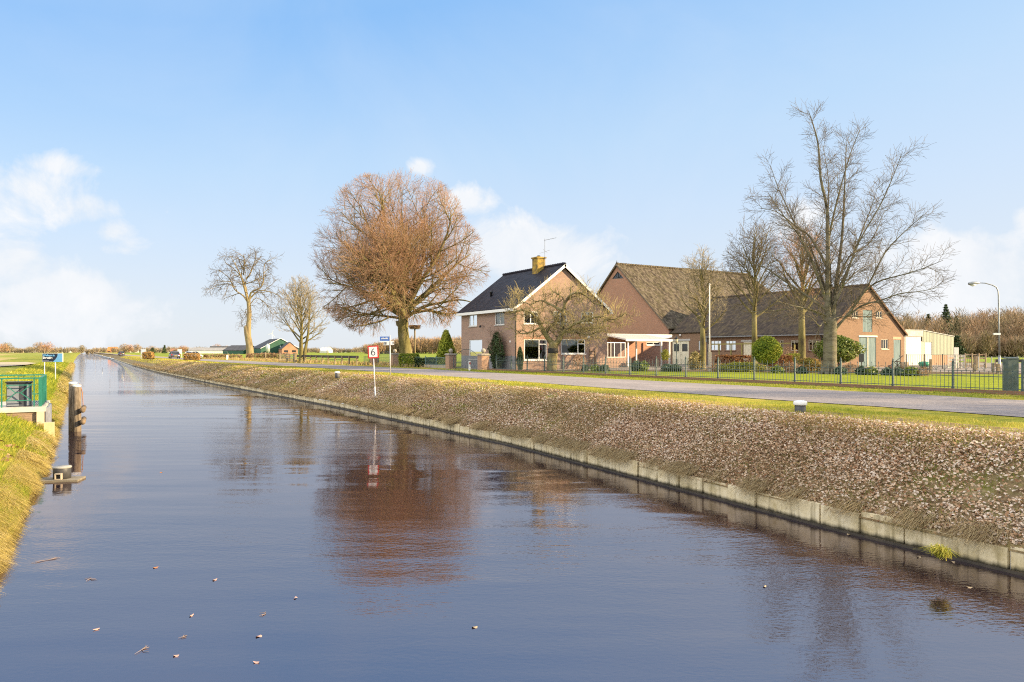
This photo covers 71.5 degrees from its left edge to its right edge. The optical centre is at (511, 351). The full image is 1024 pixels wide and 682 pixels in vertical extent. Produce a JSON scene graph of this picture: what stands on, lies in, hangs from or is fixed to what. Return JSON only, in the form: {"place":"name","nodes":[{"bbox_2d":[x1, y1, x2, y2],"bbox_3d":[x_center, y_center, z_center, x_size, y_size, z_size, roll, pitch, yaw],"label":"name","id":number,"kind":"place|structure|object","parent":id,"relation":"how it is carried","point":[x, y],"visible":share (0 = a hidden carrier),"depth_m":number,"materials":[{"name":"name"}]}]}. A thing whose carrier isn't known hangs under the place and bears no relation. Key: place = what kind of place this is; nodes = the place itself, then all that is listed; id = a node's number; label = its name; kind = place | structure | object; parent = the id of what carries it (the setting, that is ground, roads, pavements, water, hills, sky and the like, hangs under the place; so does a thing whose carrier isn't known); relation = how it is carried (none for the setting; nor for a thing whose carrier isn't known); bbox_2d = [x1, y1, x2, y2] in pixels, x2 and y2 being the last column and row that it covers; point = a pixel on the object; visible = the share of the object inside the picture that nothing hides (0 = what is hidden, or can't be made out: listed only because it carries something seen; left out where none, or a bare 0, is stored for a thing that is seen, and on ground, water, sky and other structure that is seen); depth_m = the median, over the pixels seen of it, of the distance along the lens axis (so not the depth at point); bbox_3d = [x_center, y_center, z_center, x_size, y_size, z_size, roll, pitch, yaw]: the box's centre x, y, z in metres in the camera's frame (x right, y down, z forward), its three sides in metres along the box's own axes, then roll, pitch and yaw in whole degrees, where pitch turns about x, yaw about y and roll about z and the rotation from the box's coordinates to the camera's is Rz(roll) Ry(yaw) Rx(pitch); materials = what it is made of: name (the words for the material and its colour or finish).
{"place":"outdoors","nodes":[
{"label":"outdoors","id":0,"kind":"place"},
{"bbox_2d":[0,362,33,365],"bbox_3d":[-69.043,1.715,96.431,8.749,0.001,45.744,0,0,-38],"label":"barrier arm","id":1,"kind":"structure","parent":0,"point":[11,363],"depth_m":101.04},
{"bbox_2d":[0,352,71,359],"bbox_3d":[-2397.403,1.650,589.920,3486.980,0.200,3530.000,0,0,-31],"label":"meadow","id":2,"kind":"structure","parent":0,"point":[7,356],"depth_m":305.77,"materials":[{"name":"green plant"}]},
{"bbox_2d":[0,362,75,592],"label":"reed grass","id":3,"kind":"structure","parent":0,"point":[36,459],"depth_m":16.46,"materials":[{"name":"beige plant"}]},
{"bbox_2d":[0,352,79,562],"bbox_3d":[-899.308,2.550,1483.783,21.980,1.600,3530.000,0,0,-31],"label":"grass slope","id":4,"kind":"structure","parent":0,"point":[69,357],"depth_m":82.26,"materials":[{"name":"green plant"}]},
{"bbox_2d":[0,400,49,424],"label":"sluice platform","id":5,"kind":"structure","parent":4,"relation":"on","point":[37,413],"depth_m":26.23,"materials":[{"name":"concrete"}]},
{"bbox_2d":[5,381,32,406],"bbox_3d":[-18.420,1.588,26.593,0.812,0.923,0.650,0,0,-31],"label":"control cabinet","id":6,"kind":"object","parent":5,"relation":"on","point":[27,392],"visible":0.96,"depth_m":26.37,"materials":[{"name":"black metal"}]},
{"bbox_2d":[0,374,46,407],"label":"green railing","id":7,"kind":"object","parent":5,"relation":"on","point":[42,393],"visible":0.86,"depth_m":26.46,"materials":[{"name":"metal"}]},
{"bbox_2d":[42,353,62,378],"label":"welcome sign","id":8,"kind":"object","parent":4,"relation":"on","point":[52,357],"visible":1,"depth_m":66.00,"materials":[{"name":"metal"}]},
{"bbox_2d":[0,352,1023,681],"bbox_3d":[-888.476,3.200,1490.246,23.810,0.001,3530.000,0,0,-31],"label":"water","id":9,"kind":"structure","parent":0,"point":[336,544],"depth_m":10.29,"materials":[{"name":"blue liquid"}]},
{"bbox_2d":[44,403,54,436],"bbox_3d":[-17.608,2.830,27.188,0.340,1.440,4.540,0,0,-31],"label":"sheet pile","id":10,"kind":"object","parent":9,"relation":"in","point":[49,425],"visible":0.57,"depth_m":25.44,"materials":[{"name":"beige concrete"}]},
{"bbox_2d":[39,465,85,482],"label":"duck house","id":11,"kind":"structure","parent":9,"relation":"on","point":[61,473],"depth_m":17.53,"materials":[{"name":"grey wood"}]},
{"bbox_2d":[68,382,86,431],"bbox_3d":[-17.649,2.716,28.887,0.628,2.969,1.803,0,0,-31],"label":"mooring dolphin","id":12,"kind":"object","parent":9,"relation":"in","point":[76,420],"visible":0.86,"depth_m":28.36,"materials":[{"name":"brown wood"}]},
{"bbox_2d":[0,0,1023,406],"label":"sky","id":13,"kind":"structure","parent":0,"point":[142,142],"materials":[{"name":"blue"}]},
{"bbox_2d":[93,353,1023,558],"bbox_3d":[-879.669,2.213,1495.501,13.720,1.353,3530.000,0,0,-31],"label":"bank","id":14,"kind":"structure","parent":0,"point":[1012,483],"depth_m":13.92,"materials":[{"name":"brown plant"}]},
{"bbox_2d":[142,351,154,358],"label":"beech hedge","id":15,"kind":"object","parent":14,"relation":"on","point":[148,355],"visible":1,"depth_m":149.49,"materials":[{"name":"brown plant"}]},
{"bbox_2d":[368,345,378,397],"bbox_3d":[-7.327,1.243,37.839,0.570,3.102,0.092,-3,0,0],"label":"depth sign","id":16,"kind":"object","parent":14,"relation":"on","point":[373,352],"visible":0.92,"depth_m":37.80,"materials":[{"name":"white metal"}]},
{"bbox_2d":[380,335,393,373],"bbox_3d":[-8.082,0.374,45.998,0.910,2.833,0.076,0,0,0],"label":"street name sign","id":17,"kind":"object","parent":14,"relation":"on","point":[387,341],"visible":0.96,"depth_m":45.97,"materials":[{"name":"metal"}]},
{"bbox_2d":[115,359,1023,575],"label":"canal revetment","id":18,"kind":"object","parent":14,"relation":"on","point":[1005,560],"visible":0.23,"depth_m":14.24,"materials":[{"name":"concrete"}]},
{"bbox_2d":[913,542,958,560],"bbox_3d":[5.964,2.810,9.955,0.540,0.237,0.633,0,0,-7],"label":"grass tuft","id":19,"kind":"object","parent":18,"relation":"on","point":[939,551],"visible":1,"depth_m":9.93,"materials":[{"name":"plant"}]},
{"bbox_2d":[164,361,1023,547],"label":"fallen leaves","id":20,"kind":"object","parent":14,"relation":"on","point":[624,427],"visible":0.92,"depth_m":16.18,"materials":[{"name":"brown plant"}]},
{"bbox_2d":[793,400,806,412],"bbox_3d":[7.418,1.467,18.300,0.336,0.426,0.336,0,0,-31],"label":"mooring bollard","id":21,"kind":"object","parent":14,"relation":"on","point":[800,405],"visible":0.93,"depth_m":18.18,"materials":[{"name":"grey concrete"}]},
{"bbox_2d":[95,352,1023,416],"bbox_3d":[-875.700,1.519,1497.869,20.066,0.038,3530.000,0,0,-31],"label":"road","id":22,"kind":"structure","parent":0,"point":[1006,407],"depth_m":26.70,"materials":[{"name":"grey asphalt"}]},
{"bbox_2d":[99,352,1023,428],"bbox_3d":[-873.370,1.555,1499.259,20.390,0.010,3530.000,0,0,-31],"label":"grass verge","id":23,"kind":"object","parent":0,"point":[967,416],"depth_m":22.95,"materials":[{"name":"green plant"}]},
{"bbox_2d":[183,353,200,360],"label":"beech hedge","id":24,"kind":"object","parent":23,"relation":"on","point":[194,356],"visible":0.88,"depth_m":121.50,"materials":[{"name":"brown plant"}]},
{"bbox_2d":[279,353,296,362],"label":"field gate","id":25,"kind":"structure","parent":23,"relation":"on","point":[294,356],"depth_m":98.47,"materials":[{"name":"brown wood"}]},
{"bbox_2d":[273,275,331,362],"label":"lime tree","id":26,"kind":"object","parent":23,"relation":"on","point":[299,308],"visible":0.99,"depth_m":96.72,"materials":[{"name":"brown plant"}]},
{"bbox_2d":[297,355,358,364],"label":"rail fence","id":27,"kind":"object","parent":23,"relation":"on","point":[330,356],"visible":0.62,"depth_m":86.38,"materials":[{"name":"wood"}]},
{"bbox_2d":[397,353,419,366],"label":"privet hedge","id":28,"kind":"object","parent":23,"relation":"on","point":[408,358],"visible":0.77,"depth_m":71.54,"materials":[{"name":"green plant"}]},
{"bbox_2d":[444,349,455,368],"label":"gate pillar","id":29,"kind":"structure","parent":23,"relation":"on","point":[449,360],"depth_m":64.05,"materials":[{"name":"brick"}]},
{"bbox_2d":[476,348,489,369],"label":"gate pillar","id":30,"kind":"structure","parent":23,"relation":"on","point":[483,360],"depth_m":58.76,"materials":[{"name":"brick"}]},
{"bbox_2d":[487,355,1023,395],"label":"ornamental fence","id":31,"kind":"object","parent":23,"relation":"on","point":[840,384],"visible":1,"depth_m":33.04,"materials":[{"name":"black metal"}]},
{"bbox_2d":[101,352,1023,368],"bbox_3d":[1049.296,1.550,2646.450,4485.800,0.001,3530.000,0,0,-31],"label":"field","id":32,"kind":"structure","parent":0,"point":[362,356],"depth_m":217.41,"materials":[{"name":"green plant"}]},
{"bbox_2d":[188,348,224,352],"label":"shed","id":33,"kind":"structure","parent":32,"relation":"on","point":[209,350],"depth_m":555.80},
{"bbox_2d":[0,345,434,353],"bbox_3d":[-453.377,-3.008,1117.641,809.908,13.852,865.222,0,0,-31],"label":"horizon trees","id":34,"kind":"object","parent":32,"relation":"on","point":[100,349],"visible":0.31,"depth_m":925.03,"materials":[{"name":"brown plant"}]},
{"bbox_2d":[203,354,242,357],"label":"bramble bush","id":35,"kind":"object","parent":32,"relation":"on","point":[223,356],"visible":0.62,"depth_m":157.58,"materials":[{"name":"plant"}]},
{"bbox_2d":[222,345,254,353],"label":"steel barn","id":36,"kind":"structure","parent":32,"relation":"on","point":[236,349],"depth_m":435.12,"materials":[{"name":"metal"}]},
{"bbox_2d":[202,246,290,355],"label":"poplar tree","id":37,"kind":"object","parent":32,"relation":"on","point":[247,327],"visible":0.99,"depth_m":151.38,"materials":[{"name":"brown plant"}]},
{"bbox_2d":[245,352,290,358],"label":"bramble bush","id":38,"kind":"object","parent":32,"relation":"on","point":[273,355],"visible":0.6,"depth_m":141.16,"materials":[{"name":"brown plant"}]},
{"bbox_2d":[253,338,298,353],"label":"dairy barn","id":39,"kind":"structure","parent":32,"relation":"on","point":[275,345],"depth_m":418.39,"materials":[{"name":"green metal"}]},
{"bbox_2d":[279,342,297,353],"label":"brick farmhouse","id":40,"kind":"object","parent":32,"relation":"on","point":[289,347],"visible":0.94,"depth_m":411.25,"materials":[{"name":"brown brick"}]},
{"bbox_2d":[202,357,429,367],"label":"rough grass","id":41,"kind":"structure","parent":32,"relation":"on","point":[307,361],"depth_m":95.25,"materials":[{"name":"green plant"}]},
{"bbox_2d":[391,349,398,365],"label":"gate pillar","id":42,"kind":"structure","parent":32,"relation":"on","point":[394,358],"depth_m":75.19,"materials":[{"name":"brick"}]},
{"bbox_2d":[308,168,490,363],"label":"beech tree","id":43,"kind":"object","parent":32,"relation":"on","point":[392,261],"visible":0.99,"depth_m":77.42,"materials":[{"name":"brown plant"}]},
{"bbox_2d":[359,335,460,353],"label":"wood","id":44,"kind":"object","parent":32,"relation":"on","point":[427,345],"visible":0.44,"depth_m":426.26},
{"bbox_2d":[408,325,420,352],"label":"nest pole","id":45,"kind":"object","parent":32,"relation":"on","point":[415,327],"visible":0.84,"depth_m":94.90,"materials":[{"name":"brown wood"}]},
{"bbox_2d":[402,356,444,367],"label":"garden fence","id":46,"kind":"object","parent":32,"relation":"on","point":[439,365],"visible":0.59,"depth_m":67.53,"materials":[{"name":"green metal"}]},
{"bbox_2d":[414,357,437,366],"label":"privet hedge","id":47,"kind":"object","parent":32,"relation":"on","point":[417,360],"visible":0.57,"depth_m":69.51,"materials":[{"name":"green plant"}]},
{"bbox_2d":[434,329,455,364],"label":"thuja tree","id":48,"kind":"object","parent":32,"relation":"on","point":[445,343],"visible":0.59,"depth_m":69.52,"materials":[{"name":"green plant"}]},
{"bbox_2d":[596,261,769,338],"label":"barn","id":49,"kind":"structure","parent":32,"relation":"on","point":[652,291],"depth_m":92.58,"materials":[{"name":"brick"}]},
{"bbox_2d":[938,304,955,334],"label":"spruce tree","id":50,"kind":"object","parent":32,"relation":"on","point":[946,312],"visible":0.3,"depth_m":204.47,"materials":[{"name":"green plant"}]},
{"bbox_2d":[893,305,1023,356],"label":"bare wood","id":51,"kind":"object","parent":32,"relation":"on","point":[976,335],"visible":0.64,"depth_m":193.56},
{"bbox_2d":[954,335,968,357],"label":"spruce tree","id":52,"kind":"object","parent":32,"relation":"on","point":[957,343],"visible":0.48,"depth_m":179.09,"materials":[{"name":"green plant"}]},
{"bbox_2d":[435,363,1020,372],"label":"yard","id":53,"kind":"structure","parent":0,"point":[988,365],"depth_m":64.16,"materials":[{"name":"green plant"}]},
{"bbox_2d":[453,349,476,368],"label":"iron gate","id":54,"kind":"structure","parent":53,"relation":"on","point":[472,361],"depth_m":61.80,"materials":[{"name":"grey metal"}]},
{"bbox_2d":[486,321,507,368],"bbox_3d":[-1.361,-0.543,61.168,1.526,4.401,3.042,0,0,-31],"label":"climbing shrub","id":55,"kind":"object","parent":53,"relation":"on","point":[496,346],"visible":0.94,"depth_m":60.86,"materials":[{"name":"green plant"}]},
{"bbox_2d":[517,346,523,369],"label":"cypress shrub","id":56,"kind":"object","parent":53,"relation":"on","point":[520,355],"visible":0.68,"depth_m":58.46,"materials":[{"name":"green plant"}]},
{"bbox_2d":[456,238,612,369],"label":"brick house","id":57,"kind":"structure","parent":53,"relation":"on","point":[479,314],"depth_m":63.23,"materials":[{"name":"brown brick"}]},
{"bbox_2d":[469,315,476,326],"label":"window","id":58,"kind":"structure","parent":57,"relation":"in","point":[472,318],"depth_m":66.23,"materials":[{"name":"white glass"}]},
{"bbox_2d":[469,339,481,359],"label":"window","id":59,"kind":"structure","parent":57,"relation":"in","point":[474,345],"depth_m":65.95,"materials":[{"name":"white paint"}]},
{"bbox_2d":[494,312,503,325],"bbox_3d":[-1.039,-2.892,61.940,0.210,1.311,1.779,0,0,-31],"label":"window","id":60,"kind":"structure","parent":57,"relation":"in","point":[500,318],"depth_m":61.97,"materials":[{"name":"grey glass"}]},
{"bbox_2d":[524,339,546,360],"bbox_3d":[1.965,-0.123,60.707,2.424,1.851,0.370,0,0,-31],"label":"window","id":61,"kind":"structure","parent":57,"relation":"in","point":[535,343],"depth_m":60.74,"materials":[{"name":"black glass"}]},
{"bbox_2d":[561,339,585,354],"bbox_3d":[5.354,-0.400,62.728,2.734,1.367,0.370,0,0,-31],"label":"window","id":62,"kind":"structure","parent":57,"relation":"in","point":[563,342],"depth_m":62.66,"materials":[{"name":"glass"}]},
{"bbox_2d":[607,342,625,367],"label":"glass screen","id":63,"kind":"object","parent":53,"relation":"on","point":[617,360],"visible":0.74,"depth_m":68.29,"materials":[{"name":"glass"}]},
{"bbox_2d":[607,337,667,365],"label":"brick annex","id":64,"kind":"object","parent":53,"relation":"on","point":[649,351],"visible":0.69,"depth_m":75.71,"materials":[{"name":"brown brick"}]},
{"bbox_2d":[607,334,672,365],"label":"white veranda","id":65,"kind":"object","parent":53,"relation":"on","point":[644,337],"visible":0.82,"depth_m":72.36,"materials":[{"name":"paint"}]},
{"bbox_2d":[687,351,701,369],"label":"ornamental grass","id":66,"kind":"object","parent":53,"relation":"on","point":[694,358],"depth_m":59.76,"materials":[{"name":"plant"}]},
{"bbox_2d":[673,244,731,369],"bbox_3d":[15.947,-3.688,60.156,4.772,10.775,4.923,0,0,0],"label":"lime tree","id":67,"kind":"object","parent":53,"relation":"on","point":[702,306],"visible":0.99,"depth_m":59.80,"materials":[{"name":"brown plant"}]},
{"bbox_2d":[715,354,750,367],"bbox_3d":[19.380,0.924,61.985,3.385,1.353,1.145,0,0,0],"label":"beech hedge","id":68,"kind":"object","parent":53,"relation":"on","point":[725,357],"visible":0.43,"depth_m":61.71,"materials":[{"name":"brown plant"}]},
{"bbox_2d":[711,343,794,359],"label":"garden pergola","id":69,"kind":"object","parent":53,"relation":"on","point":[731,344],"visible":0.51,"depth_m":73.52,"materials":[{"name":"wood"}]},
{"bbox_2d":[715,214,794,363],"bbox_3d":[20.678,-5.117,61.148,6.566,13.634,6.456,0,0,-45],"label":"lime tree","id":70,"kind":"object","parent":53,"relation":"on","point":[755,286],"visible":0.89,"depth_m":60.81,"materials":[{"name":"brown plant"}]},
{"bbox_2d":[535,370,1020,374],"bbox_3d":[24.037,1.532,46.074,31.500,0.001,44.500,0,0,-31],"label":"garden bed","id":71,"kind":"object","parent":53,"relation":"on","point":[814,372],"visible":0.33,"depth_m":51.70,"materials":[{"name":"soil"}]},
{"bbox_2d":[495,274,643,370],"bbox_3d":[4.406,-2.195,55.533,11.428,7.932,5.964,0,0,0],"label":"fruit tree","id":72,"kind":"object","parent":71,"relation":"on","point":[553,348],"visible":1,"depth_m":55.15,"materials":[{"name":"brown plant"}]},
{"bbox_2d":[570,353,589,369],"bbox_3d":[5.487,0.873,57.482,1.846,1.450,1.771,0,0,0],"label":"dry shrub","id":73,"kind":"object","parent":71,"relation":"on","point":[577,355],"visible":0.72,"depth_m":57.39,"materials":[{"name":"brown plant"}]},
{"bbox_2d":[708,284,711,370],"bbox_3d":[15.271,-1.800,55.000,0.279,6.900,0.240,0,0,0],"label":"flagpole","id":74,"kind":"object","parent":71,"relation":"on","point":[709,358],"visible":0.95,"depth_m":54.90,"materials":[{"name":"metal"}]},
{"bbox_2d":[714,361,771,371],"bbox_3d":[17.491,1.200,53.582,4.540,0.935,2.799,0,0,0],"label":"juniper shrub","id":75,"kind":"object","parent":71,"relation":"on","point":[747,367],"visible":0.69,"depth_m":52.93,"materials":[{"name":"green plant"}]},
{"bbox_2d":[751,335,782,371],"bbox_3d":[18.614,0.195,52.011,2.249,2.813,2.250,0,0,0],"label":"topiary tree","id":76,"kind":"object","parent":71,"relation":"on","point":[766,348],"visible":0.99,"depth_m":51.44,"materials":[{"name":"green plant"}]},
{"bbox_2d":[768,354,792,369],"bbox_3d":[21.931,0.921,57.997,1.950,1.361,1.294,0,0,0],"label":"beech hedge","id":77,"kind":"object","parent":71,"relation":"on","point":[783,356],"visible":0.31,"depth_m":57.62,"materials":[{"name":"brown plant"}]},
{"bbox_2d":[779,362,802,372],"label":"dry hydrangea","id":78,"kind":"object","parent":71,"relation":"on","point":[790,367],"visible":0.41,"depth_m":51.24,"materials":[{"name":"brown plant"}]},
{"bbox_2d":[796,357,822,370],"bbox_3d":[21.847,1.038,52.563,2.993,1.232,2.018,0,0,0],"label":"skimmia shrub","id":79,"kind":"object","parent":71,"relation":"on","point":[806,360],"visible":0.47,"depth_m":52.14,"materials":[{"name":"green plant"}]},
{"bbox_2d":[811,334,867,366],"bbox_3d":[25.437,0.134,55.032,4.212,2.957,2.620,0,0,0],"label":"laurel shrub","id":80,"kind":"object","parent":71,"relation":"on","point":[848,349],"visible":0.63,"depth_m":54.46,"materials":[{"name":"green plant"}]},
{"bbox_2d":[723,98,960,373],"bbox_3d":[22.037,-7.694,48.378,14.362,18.923,9.344,0,0,0],"label":"hornbeam tree","id":81,"kind":"object","parent":71,"relation":"on","point":[829,319],"visible":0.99,"depth_m":48.10,"materials":[{"name":"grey plant"}]},
{"bbox_2d":[888,366,903,375],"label":"garden plant","id":82,"kind":"object","parent":71,"relation":"on","point":[896,371],"visible":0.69,"depth_m":44.96,"materials":[{"name":"green plant"}]},
{"bbox_2d":[901,366,922,375],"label":"garden plant","id":83,"kind":"object","parent":71,"relation":"on","point":[910,371],"visible":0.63,"depth_m":43.94,"materials":[{"name":"green plant"}]},
{"bbox_2d":[968,282,1000,372],"bbox_3d":[33.562,-1.654,50.500,2.280,6.608,0.270,0,0,0],"label":"street lamp","id":84,"kind":"object","parent":71,"relation":"on","point":[998,333],"visible":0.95,"depth_m":50.45,"materials":[{"name":"metal"}]},
{"bbox_2d":[1002,357,1018,390],"bbox_3d":[18.366,0.902,26.200,0.410,1.395,0.350,0,0,0],"label":"utility post","id":85,"kind":"object","parent":71,"relation":"on","point":[1006,376],"visible":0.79,"depth_m":26.04,"materials":[{"name":"grey plastic"}]},
{"bbox_2d":[669,283,907,366],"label":"barn wing","id":86,"kind":"structure","parent":53,"relation":"on","point":[883,346],"depth_m":72.80,"materials":[{"name":"brown brick"}]},
{"bbox_2d":[673,341,680,363],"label":"house door","id":87,"kind":"structure","parent":86,"relation":"in","point":[679,342],"depth_m":84.50,"materials":[{"name":"beige paint"}]},
{"bbox_2d":[681,341,688,363],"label":"house door","id":88,"kind":"structure","parent":86,"relation":"in","point":[684,344],"depth_m":83.51,"materials":[{"name":"beige paint"}]},
{"bbox_2d":[711,340,720,350],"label":"window","id":89,"kind":"structure","parent":86,"relation":"in","point":[713,347],"depth_m":78.72,"materials":[{"name":"white glass"}]},
{"bbox_2d":[744,342,751,360],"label":"house door","id":90,"kind":"structure","parent":86,"relation":"in","point":[747,347],"depth_m":74.84,"materials":[{"name":"beige paint"}]},
{"bbox_2d":[791,340,797,351],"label":"window","id":91,"kind":"structure","parent":86,"relation":"in","point":[793,342],"depth_m":69.85,"materials":[{"name":"white glass"}]},
{"bbox_2d":[859,337,866,366],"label":"barn door","id":92,"kind":"structure","parent":86,"relation":"in","point":[863,340],"depth_m":69.85,"materials":[{"name":"green paint"}]},
{"bbox_2d":[863,310,866,331],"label":"hatch door","id":93,"kind":"structure","parent":86,"relation":"in","point":[864,311],"depth_m":69.93,"materials":[{"name":"green paint"}]},
{"bbox_2d":[867,310,871,331],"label":"hatch door","id":94,"kind":"structure","parent":86,"relation":"in","point":[868,312],"depth_m":70.27,"materials":[{"name":"green paint"}]},
{"bbox_2d":[868,337,875,366],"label":"barn door","id":95,"kind":"structure","parent":86,"relation":"in","point":[871,340],"depth_m":70.51,"materials":[{"name":"green paint"}]},
{"bbox_2d":[881,339,888,349],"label":"window","id":96,"kind":"structure","parent":86,"relation":"in","point":[884,342],"depth_m":71.62,"materials":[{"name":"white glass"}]},
{"bbox_2d":[894,340,899,365],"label":"door","id":97,"kind":"structure","parent":86,"relation":"in","point":[896,342],"depth_m":72.61,"materials":[{"name":"green paint"}]},
{"bbox_2d":[768,218,843,363],"bbox_3d":[25.364,-4.955,61.811,6.614,13.309,6.581,0,0,0],"label":"lime tree","id":98,"kind":"object","parent":53,"relation":"on","point":[801,343],"visible":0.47,"depth_m":61.77,"materials":[{"name":"brown plant"}]},
{"bbox_2d":[904,330,954,364],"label":"corrugated shed","id":99,"kind":"structure","parent":53,"relation":"on","point":[928,344],"depth_m":81.58,"materials":[{"name":"beige metal"}]},
{"bbox_2d":[906,337,920,364],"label":"sliding door","id":100,"kind":"structure","parent":99,"relation":"in","point":[913,344],"depth_m":80.04,"materials":[{"name":"white metal"}]},
{"bbox_2d":[925,342,931,361],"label":"side door","id":101,"kind":"structure","parent":99,"relation":"in","point":[928,345],"depth_m":81.68,"materials":[{"name":"white metal"}]},
{"bbox_2d":[906,354,977,368],"bbox_3d":[38.144,0.915,63.000,7.845,1.370,0.074,0,0,-15],"label":"yard railing","id":102,"kind":"object","parent":53,"relation":"on","point":[942,360],"visible":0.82,"depth_m":62.93,"materials":[{"name":"black metal"}]},
{"bbox_2d":[947,355,964,367],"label":"pale plank fence","id":103,"kind":"object","parent":53,"relation":"on","point":[948,360],"visible":0.84,"depth_m":65.98,"materials":[{"name":"beige wood"}]},
{"bbox_2d":[964,353,985,367],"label":"wooden yard gate","id":104,"kind":"structure","parent":53,"relation":"on","point":[972,354],"depth_m":65.97,"materials":[{"name":"wood"}]},
{"bbox_2d":[560,371,1020,390],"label":"lawn","id":105,"kind":"structure","parent":0,"point":[931,380],"depth_m":40.03,"materials":[{"name":"green plant"}]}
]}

